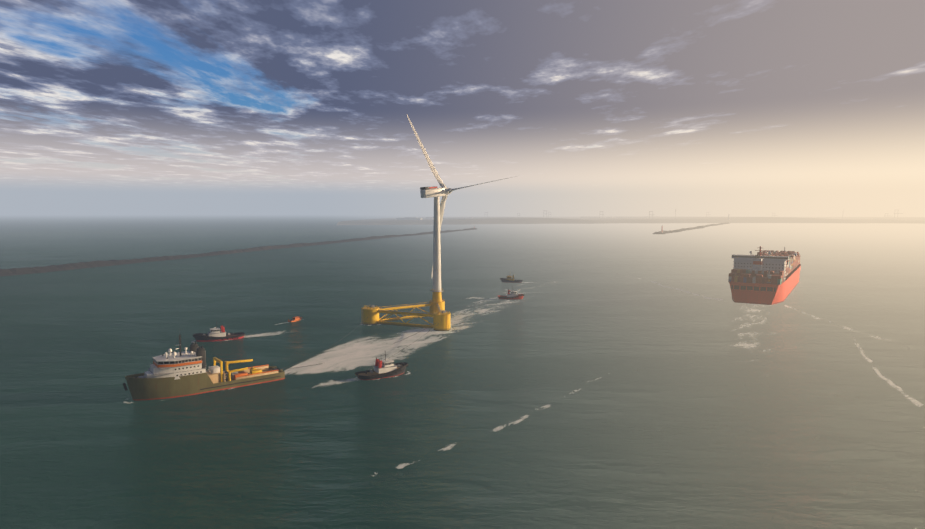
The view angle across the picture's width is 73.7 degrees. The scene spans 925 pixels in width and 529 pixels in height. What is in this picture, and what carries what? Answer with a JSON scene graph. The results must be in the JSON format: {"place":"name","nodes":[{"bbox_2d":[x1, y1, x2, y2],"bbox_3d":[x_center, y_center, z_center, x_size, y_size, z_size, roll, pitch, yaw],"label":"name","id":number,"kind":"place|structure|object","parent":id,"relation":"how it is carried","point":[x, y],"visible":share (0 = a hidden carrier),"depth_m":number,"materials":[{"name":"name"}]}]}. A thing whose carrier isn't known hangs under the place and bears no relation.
{"place":"outdoors","nodes":[
{"label":"outdoors","id":0,"kind":"place"},
{"bbox_2d":[0,214,924,528],"bbox_3d":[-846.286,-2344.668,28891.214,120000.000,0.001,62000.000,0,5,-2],"label":"sea","id":1,"kind":"structure","parent":0,"point":[682,412],"depth_m":297.32,"materials":[{"name":"liquid"}]},
{"bbox_2d":[123,328,284,400],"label":"offshore supply vessel","id":2,"kind":"object","parent":1,"relation":"on","point":[177,374],"visible":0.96,"depth_m":275.09,"materials":[{"name":"paint"}]},
{"bbox_2d":[193,320,245,341],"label":"tugboat","id":3,"kind":"object","parent":1,"relation":"on","point":[215,334],"visible":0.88,"depth_m":392.39,"materials":[{"name":"white paint"}]},
{"bbox_2d":[0,228,476,275],"bbox_3d":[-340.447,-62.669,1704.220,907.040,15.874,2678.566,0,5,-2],"label":"breakwater","id":4,"kind":"object","parent":1,"relation":"in","point":[44,269],"visible":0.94,"depth_m":1047.04,"materials":[{"name":"stone"}]},
{"bbox_2d":[244,331,294,337],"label":"wake","id":5,"kind":"object","parent":1,"relation":"on","point":[267,334],"visible":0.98,"depth_m":411.82,"materials":[{"name":"liquid"}]},
{"bbox_2d":[288,316,302,321],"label":"small boat","id":6,"kind":"object","parent":1,"relation":"in","point":[296,318],"visible":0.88,"depth_m":462.40,"materials":[{"name":"paint"}]},
{"bbox_2d":[313,378,359,387],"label":"wake","id":7,"kind":"object","parent":1,"relation":"on","point":[332,382],"visible":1,"depth_m":295.39,"materials":[{"name":"liquid"}]},
{"bbox_2d":[285,324,451,375],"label":"wake","id":8,"kind":"object","parent":1,"relation":"on","point":[352,355],"visible":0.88,"depth_m":358.79,"materials":[{"name":"liquid"}]},
{"bbox_2d":[355,354,407,379],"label":"tugboat","id":9,"kind":"object","parent":1,"relation":"on","point":[385,368],"visible":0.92,"depth_m":305.86,"materials":[{"name":"white paint"}]},
{"bbox_2d":[282,279,513,368],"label":"tow lines hawsers","id":10,"kind":"object","parent":1,"relation":"on","point":[395,342],"visible":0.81,"depth_m":391.68,"materials":[{"name":"fabric"}]},
{"bbox_2d":[362,115,515,330],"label":"floating wind turbine","id":11,"kind":"object","parent":1,"relation":"on","point":[439,314],"visible":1,"depth_m":474.56,"materials":[{"name":"yellow paint"}]},
{"bbox_2d":[372,372,609,475],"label":"wake fleck line","id":12,"kind":"object","parent":1,"relation":"on","point":[403,465],"visible":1,"depth_m":232.42,"materials":[{"name":"liquid"}]},
{"bbox_2d":[446,282,555,332],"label":"wake","id":13,"kind":"object","parent":1,"relation":"on","point":[457,320],"visible":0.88,"depth_m":497.63,"materials":[{"name":"liquid"}]},
{"bbox_2d":[497,286,523,299],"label":"tugboat","id":14,"kind":"object","parent":1,"relation":"on","point":[514,294],"visible":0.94,"depth_m":577.94,"materials":[{"name":"paint"}]},
{"bbox_2d":[500,275,522,282],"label":"tugboat","id":15,"kind":"object","parent":1,"relation":"on","point":[508,279],"visible":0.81,"depth_m":717.97,"materials":[{"name":"paint"}]},
{"bbox_2d":[653,222,729,233],"bbox_3d":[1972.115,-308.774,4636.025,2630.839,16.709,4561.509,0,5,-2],"label":"breakwater","id":16,"kind":"object","parent":1,"relation":"in","point":[679,230],"visible":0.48,"depth_m":2889.22,"materials":[{"name":"stone"}]},
{"bbox_2d":[727,304,778,363],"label":"ship wake","id":17,"kind":"object","parent":1,"relation":"on","point":[748,346],"visible":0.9,"depth_m":435.05,"materials":[{"name":"liquid"}]},
{"bbox_2d":[728,246,800,304],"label":"container ship","id":18,"kind":"object","parent":1,"relation":"on","point":[767,277],"visible":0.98,"depth_m":563.89,"materials":[{"name":"paint"}]},
{"bbox_2d":[785,304,889,339],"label":"wake","id":19,"kind":"object","parent":1,"relation":"on","point":[850,329],"visible":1,"depth_m":440.77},
{"bbox_2d":[854,336,923,406],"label":"wake line","id":20,"kind":"object","parent":1,"relation":"on","point":[892,384],"visible":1,"depth_m":297.14,"materials":[{"name":"liquid"}]},
{"bbox_2d":[0,0,924,213],"label":"sky","id":21,"kind":"structure","parent":0,"point":[107,106],"materials":[{"name":"grey"}]},
{"bbox_2d":[337,210,924,224],"bbox_3d":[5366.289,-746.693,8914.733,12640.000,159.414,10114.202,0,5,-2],"label":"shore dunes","id":22,"kind":"structure","parent":0,"point":[487,219],"depth_m":4851.55,"materials":[{"name":"beige sand"}]}
]}

